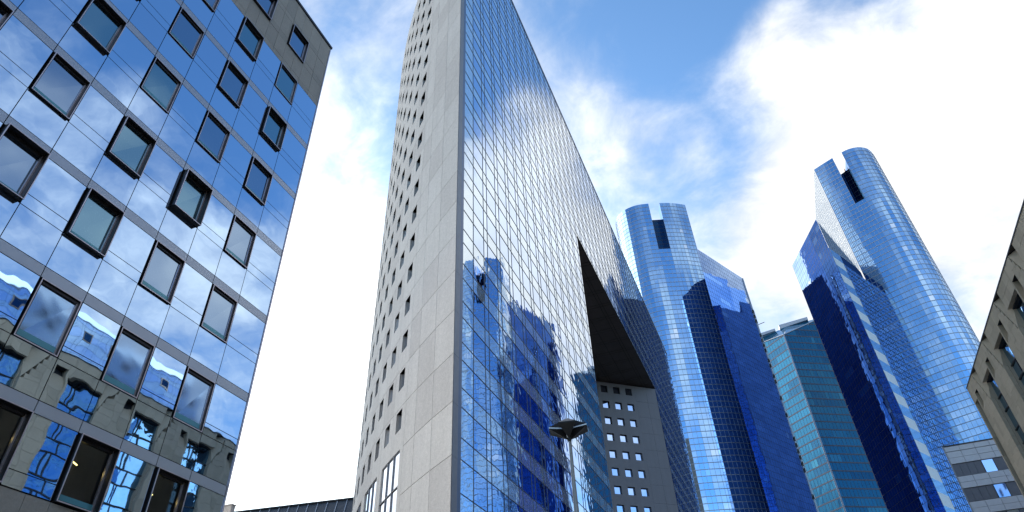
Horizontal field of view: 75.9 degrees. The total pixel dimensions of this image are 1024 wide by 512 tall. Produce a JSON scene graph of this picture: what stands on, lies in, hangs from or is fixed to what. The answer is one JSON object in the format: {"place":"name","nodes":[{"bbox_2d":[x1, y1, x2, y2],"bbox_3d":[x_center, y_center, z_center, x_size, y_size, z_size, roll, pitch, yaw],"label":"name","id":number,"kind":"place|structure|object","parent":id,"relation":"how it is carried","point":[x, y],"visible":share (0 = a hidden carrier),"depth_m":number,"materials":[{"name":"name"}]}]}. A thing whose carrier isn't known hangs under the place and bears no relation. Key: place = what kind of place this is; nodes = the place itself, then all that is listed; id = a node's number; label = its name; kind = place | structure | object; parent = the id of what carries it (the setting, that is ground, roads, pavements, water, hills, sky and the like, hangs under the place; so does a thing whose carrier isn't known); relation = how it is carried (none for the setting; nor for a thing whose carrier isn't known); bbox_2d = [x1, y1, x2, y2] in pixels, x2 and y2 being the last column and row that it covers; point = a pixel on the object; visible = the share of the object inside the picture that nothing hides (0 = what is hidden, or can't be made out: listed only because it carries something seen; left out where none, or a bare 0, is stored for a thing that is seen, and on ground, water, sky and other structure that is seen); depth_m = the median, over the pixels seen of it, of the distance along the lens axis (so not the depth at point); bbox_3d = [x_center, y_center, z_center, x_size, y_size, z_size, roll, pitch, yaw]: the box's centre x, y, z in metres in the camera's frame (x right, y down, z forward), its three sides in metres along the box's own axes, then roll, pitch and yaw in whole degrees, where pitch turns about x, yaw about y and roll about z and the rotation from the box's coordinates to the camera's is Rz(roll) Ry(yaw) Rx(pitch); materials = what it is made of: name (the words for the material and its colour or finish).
{"place":"outdoors","nodes":[
{"label":"outdoors","id":0,"kind":"place"},
{"bbox_2d":[0,0,332,511],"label":"office building","id":1,"kind":"structure","parent":0,"point":[153,153],"depth_m":20.15,"materials":[{"name":"glass"}]},
{"bbox_2d":[0,0,13,28],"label":"window","id":2,"kind":"structure","parent":1,"relation":"in","point":[5,11],"depth_m":17.97,"materials":[{"name":"glass"}]},
{"bbox_2d":[0,397,33,482],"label":"window","id":3,"kind":"structure","parent":1,"relation":"in","point":[25,414],"depth_m":15.36,"materials":[{"name":"metal"}]},
{"bbox_2d":[0,123,50,201],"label":"window","id":4,"kind":"structure","parent":1,"relation":"in","point":[22,159],"depth_m":17.24,"materials":[{"name":"glass"}]},
{"bbox_2d":[9,278,81,356],"bbox_3d":[-11.984,1.599,16.898,0.240,1.718,1.198,-16,-41,16],"label":"window","id":5,"kind":"structure","parent":1,"relation":"in","point":[45,321],"depth_m":16.88,"materials":[{"name":"glass"}]},
{"bbox_2d":[26,52,90,119],"bbox_3d":[-13.171,-4.917,19.093,0.289,1.718,1.198,-16,-41,16],"label":"window","id":6,"kind":"structure","parent":1,"relation":"in","point":[62,87],"depth_m":19.12,"materials":[{"name":"glass"}]},
{"bbox_2d":[48,433,120,511],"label":"window","id":7,"kind":"structure","parent":1,"relation":"in","point":[114,452],"depth_m":16.76,"materials":[{"name":"metal"}]},
{"bbox_2d":[62,187,124,257],"bbox_3d":[-12.055,-0.937,18.921,0.353,1.718,1.198,-16,-41,16],"label":"window","id":8,"kind":"structure","parent":1,"relation":"in","point":[94,223],"depth_m":18.96,"materials":[{"name":"glass"}]},
{"bbox_2d":[71,0,127,54],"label":"window","id":9,"kind":"structure","parent":1,"relation":"in","point":[97,19],"depth_m":21.19,"materials":[{"name":"glass"}]},
{"bbox_2d":[98,327,154,398],"bbox_3d":[-11.021,3.067,18.772,0.240,1.718,1.198,-16,-41,16],"label":"window","id":10,"kind":"structure","parent":1,"relation":"in","point":[125,368],"depth_m":18.77,"materials":[{"name":"glass"}]},
{"bbox_2d":[103,115,156,178],"bbox_3d":[-12.184,-3.456,20.960,0.342,1.718,1.198,-16,-41,16],"label":"window","id":11,"kind":"structure","parent":1,"relation":"in","point":[131,146],"depth_m":21.01,"materials":[{"name":"glass"}]},
{"bbox_2d":[138,57,181,112],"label":"window","id":12,"kind":"structure","parent":1,"relation":"in","point":[158,82],"depth_m":23.03,"materials":[{"name":"glass"}]},
{"bbox_2d":[137,241,185,304],"bbox_3d":[-11.129,0.542,20.806,0.272,1.718,1.198,-16,-41,16],"label":"window","id":13,"kind":"structure","parent":1,"relation":"in","point":[161,273],"depth_m":20.83,"materials":[{"name":"glass"}]},
{"bbox_2d":[141,467,190,511],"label":"window","id":14,"kind":"structure","parent":1,"relation":"in","point":[184,483],"depth_m":19.03,"materials":[{"name":"metal"}]},
{"bbox_2d":[166,7,204,57],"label":"window","id":15,"kind":"structure","parent":1,"relation":"in","point":[183,29],"depth_m":25.08,"materials":[{"name":"glass"}]},
{"bbox_2d":[168,168,212,226],"bbox_3d":[-11.188,-1.998,22.825,0.411,1.718,1.198,-16,-41,16],"label":"window","id":16,"kind":"structure","parent":1,"relation":"in","point":[191,197],"depth_m":22.91,"materials":[{"name":"glass"}]},
{"bbox_2d":[169,367,214,432],"bbox_3d":[-10.058,4.535,20.646,0.240,1.718,1.198,-16,-41,16],"label":"window","id":17,"kind":"structure","parent":1,"relation":"in","point":[194,396],"depth_m":20.65,"materials":[{"name":"glass"}]},
{"bbox_2d":[203,0,219,11],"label":"window","id":18,"kind":"structure","parent":1,"relation":"in","point":[212,4],"depth_m":27.09,"materials":[{"name":"glass"}]},
{"bbox_2d":[194,110,230,162],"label":"window","id":19,"kind":"structure","parent":1,"relation":"in","point":[212,135],"depth_m":24.92,"materials":[{"name":"glass"}]},
{"bbox_2d":[198,284,237,342],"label":"window","id":20,"kind":"structure","parent":1,"relation":"in","point":[220,308],"depth_m":22.70,"materials":[{"name":"glass"}]},
{"bbox_2d":[216,60,248,107],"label":"window","id":21,"kind":"structure","parent":1,"relation":"in","point":[231,82],"depth_m":26.99,"materials":[{"name":"glass"}]},
{"bbox_2d":[221,215,256,268],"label":"window","id":22,"kind":"structure","parent":1,"relation":"in","point":[240,239],"depth_m":24.75,"materials":[{"name":"glass"}]},
{"bbox_2d":[234,17,264,60],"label":"window","id":23,"kind":"structure","parent":1,"relation":"in","point":[248,36],"depth_m":29.05,"materials":[{"name":"glass"}]},
{"bbox_2d":[242,156,272,205],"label":"window","id":24,"kind":"structure","parent":1,"relation":"in","point":[257,181],"depth_m":26.82,"materials":[{"name":"glass"}]},
{"bbox_2d":[253,0,277,19],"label":"window","id":25,"kind":"structure","parent":1,"relation":"in","point":[268,7],"depth_m":31.08,"materials":[{"name":"glass"}]},
{"bbox_2d":[258,106,287,150],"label":"window","id":26,"kind":"structure","parent":1,"relation":"in","point":[273,127],"depth_m":28.88,"materials":[{"name":"glass"}]},
{"bbox_2d":[273,63,297,103],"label":"window","id":27,"kind":"structure","parent":1,"relation":"in","point":[285,82],"depth_m":30.90,"materials":[{"name":"glass"}]},
{"bbox_2d":[287,24,308,62],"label":"window","id":28,"kind":"structure","parent":1,"relation":"in","point":[297,41],"depth_m":32.98,"materials":[{"name":"glass"}]},
{"bbox_2d":[223,503,236,511],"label":"stair block","id":29,"kind":"structure","parent":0,"point":[229,507],"depth_m":30.52,"materials":[{"name":"concrete"}]},
{"bbox_2d":[225,0,1023,510],"label":"sky","id":30,"kind":"structure","parent":0,"point":[726,111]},
{"bbox_2d":[942,438,1023,511],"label":"panel building","id":31,"kind":"structure","parent":0,"point":[984,477],"depth_m":83.88,"materials":[{"name":"concrete"}]},
{"bbox_2d":[981,458,998,472],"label":"window","id":32,"kind":"structure","parent":31,"relation":"in","point":[989,465],"depth_m":84.46,"materials":[{"name":"glass"}]},
{"bbox_2d":[993,483,1011,497],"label":"window","id":33,"kind":"structure","parent":31,"relation":"in","point":[1002,490],"depth_m":82.45,"materials":[{"name":"glass"}]},
{"bbox_3d":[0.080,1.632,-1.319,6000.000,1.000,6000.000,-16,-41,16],"label":"ground","id":34,"kind":"structure","parent":0,"visible":0},
{"bbox_2d":[234,497,353,511],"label":"building","id":35,"kind":"structure","parent":34,"relation":"on","point":[341,505],"depth_m":68.88,"materials":[{"name":"metal"}]},
{"bbox_2d":[352,0,700,511],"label":"wedge tower","id":36,"kind":"structure","parent":34,"relation":"on","point":[512,322],"depth_m":61.71,"materials":[{"name":"glass"}]},
{"bbox_2d":[384,427,389,445],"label":"window","id":37,"kind":"structure","parent":36,"relation":"in","point":[387,427],"depth_m":48.23,"materials":[{"name":"concrete"}]},
{"bbox_2d":[388,383,393,405],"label":"window","id":38,"kind":"structure","parent":36,"relation":"in","point":[393,383],"depth_m":50.28,"materials":[{"name":"concrete"}]},
{"bbox_2d":[396,410,401,432],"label":"window","id":39,"kind":"structure","parent":36,"relation":"in","point":[400,416],"depth_m":46.38,"materials":[{"name":"glass"}]},
{"bbox_2d":[399,370,404,389],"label":"window","id":40,"kind":"structure","parent":36,"relation":"in","point":[403,376],"depth_m":48.45,"materials":[{"name":"glass"}]},
{"bbox_2d":[402,330,407,351],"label":"window","id":41,"kind":"structure","parent":36,"relation":"in","point":[406,336],"depth_m":50.51,"materials":[{"name":"concrete"}]},
{"bbox_2d":[404,295,410,316],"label":"window","id":42,"kind":"structure","parent":36,"relation":"in","point":[408,303],"depth_m":52.56,"materials":[{"name":"glass"}]},
{"bbox_2d":[407,262,412,281],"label":"window","id":43,"kind":"structure","parent":36,"relation":"in","point":[410,271],"depth_m":54.62,"materials":[{"name":"glass"}]},
{"bbox_2d":[409,233,414,251],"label":"window","id":44,"kind":"structure","parent":36,"relation":"in","point":[412,245],"depth_m":56.78,"materials":[{"name":"concrete"}]},
{"bbox_2d":[601,385,607,391],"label":"window","id":45,"kind":"structure","parent":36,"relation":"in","point":[603,388],"depth_m":128.31,"materials":[{"name":"glass"}]},
{"bbox_2d":[602,400,609,407],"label":"window","id":46,"kind":"structure","parent":36,"relation":"in","point":[605,404],"depth_m":126.23,"materials":[{"name":"glass"}]},
{"bbox_2d":[605,416,611,423],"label":"window","id":47,"kind":"structure","parent":36,"relation":"in","point":[608,420],"depth_m":124.15,"materials":[{"name":"glass"}]},
{"bbox_2d":[607,433,614,440],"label":"window","id":48,"kind":"structure","parent":36,"relation":"in","point":[610,436],"depth_m":122.11,"materials":[{"name":"glass"}]},
{"bbox_2d":[609,450,616,457],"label":"window","id":49,"kind":"structure","parent":36,"relation":"in","point":[612,453],"depth_m":120.04,"materials":[{"name":"glass"}]},
{"bbox_2d":[612,468,618,475],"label":"window","id":50,"kind":"structure","parent":36,"relation":"in","point":[615,471],"depth_m":117.97,"materials":[{"name":"glass"}]},
{"bbox_2d":[613,387,619,393],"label":"window","id":51,"kind":"structure","parent":36,"relation":"in","point":[615,390],"depth_m":129.00,"materials":[{"name":"glass"}]},
{"bbox_2d":[614,486,621,493],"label":"window","id":52,"kind":"structure","parent":36,"relation":"in","point":[618,489],"depth_m":115.92,"materials":[{"name":"glass"}]},
{"bbox_2d":[615,403,621,409],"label":"window","id":53,"kind":"structure","parent":36,"relation":"in","point":[618,405],"depth_m":126.97,"materials":[{"name":"glass"}]},
{"bbox_2d":[617,418,624,425],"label":"window","id":54,"kind":"structure","parent":36,"relation":"in","point":[620,421],"depth_m":124.91,"materials":[{"name":"glass"}]},
{"bbox_2d":[617,504,624,511],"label":"window","id":55,"kind":"structure","parent":36,"relation":"in","point":[620,508],"depth_m":113.87,"materials":[{"name":"glass"}]},
{"bbox_2d":[620,435,627,441],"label":"window","id":56,"kind":"structure","parent":36,"relation":"in","point":[623,438],"depth_m":122.82,"materials":[{"name":"glass"}]},
{"bbox_2d":[622,452,629,458],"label":"window","id":57,"kind":"structure","parent":36,"relation":"in","point":[626,455],"depth_m":120.77,"materials":[{"name":"glass"}]},
{"bbox_2d":[625,389,631,395],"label":"window","id":58,"kind":"structure","parent":36,"relation":"in","point":[628,392],"depth_m":129.76,"materials":[{"name":"glass"}]},
{"bbox_2d":[625,469,632,476],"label":"window","id":59,"kind":"structure","parent":36,"relation":"in","point":[628,472],"depth_m":118.70,"materials":[{"name":"glass"}]},
{"bbox_2d":[627,404,633,410],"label":"window","id":60,"kind":"structure","parent":36,"relation":"in","point":[630,407],"depth_m":127.69,"materials":[{"name":"glass"}]},
{"bbox_2d":[628,487,634,494],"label":"window","id":61,"kind":"structure","parent":36,"relation":"in","point":[631,491],"depth_m":116.69,"materials":[{"name":"glass"}]},
{"bbox_2d":[630,419,637,426],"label":"window","id":62,"kind":"structure","parent":36,"relation":"in","point":[633,423],"depth_m":125.61,"materials":[{"name":"glass"}]},
{"bbox_2d":[630,505,637,511],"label":"window","id":63,"kind":"structure","parent":36,"relation":"in","point":[633,508],"depth_m":114.71,"materials":[{"name":"glass"}]},
{"bbox_2d":[633,436,639,443],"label":"window","id":64,"kind":"structure","parent":36,"relation":"in","point":[635,439],"depth_m":123.58,"materials":[{"name":"glass"}]},
{"bbox_2d":[635,453,642,460],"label":"window","id":65,"kind":"structure","parent":36,"relation":"in","point":[639,456],"depth_m":121.51,"materials":[{"name":"glass"}]},
{"bbox_2d":[638,470,645,477],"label":"window","id":66,"kind":"structure","parent":36,"relation":"in","point":[641,473],"depth_m":119.45,"materials":[{"name":"glass"}]},
{"bbox_2d":[641,488,648,496],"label":"window","id":67,"kind":"structure","parent":36,"relation":"in","point":[644,491],"depth_m":117.40,"materials":[{"name":"glass"}]},
{"bbox_2d":[644,507,650,511],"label":"window","id":68,"kind":"structure","parent":36,"relation":"in","point":[647,509],"depth_m":115.49,"materials":[{"name":"glass"}]},
{"bbox_2d":[616,203,818,511],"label":"curved tower","id":69,"kind":"structure","parent":34,"relation":"on","point":[743,450],"depth_m":200.95,"materials":[{"name":"blue glass"}]},
{"bbox_2d":[758,317,887,511],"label":"teal tower","id":70,"kind":"structure","parent":34,"relation":"on","point":[840,475],"depth_m":260.67,"materials":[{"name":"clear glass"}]},
{"bbox_2d":[792,147,991,511],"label":"curved tower","id":71,"kind":"structure","parent":34,"relation":"on","point":[899,339],"depth_m":188.10,"materials":[{"name":"blue glass"}]},
{"bbox_2d":[966,199,1023,496],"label":"stone building","id":72,"kind":"structure","parent":34,"relation":"on","point":[995,386],"depth_m":59.65,"materials":[{"name":"stone"}]},
{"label":"plaza pavement","id":73,"kind":"structure","parent":0,"visible":0},
{"bbox_2d":[549,418,587,511],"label":"street lamp","id":74,"kind":"object","parent":73,"relation":"on","point":[568,429],"visible":1,"depth_m":14.08,"materials":[{"name":"metal"}]}
]}

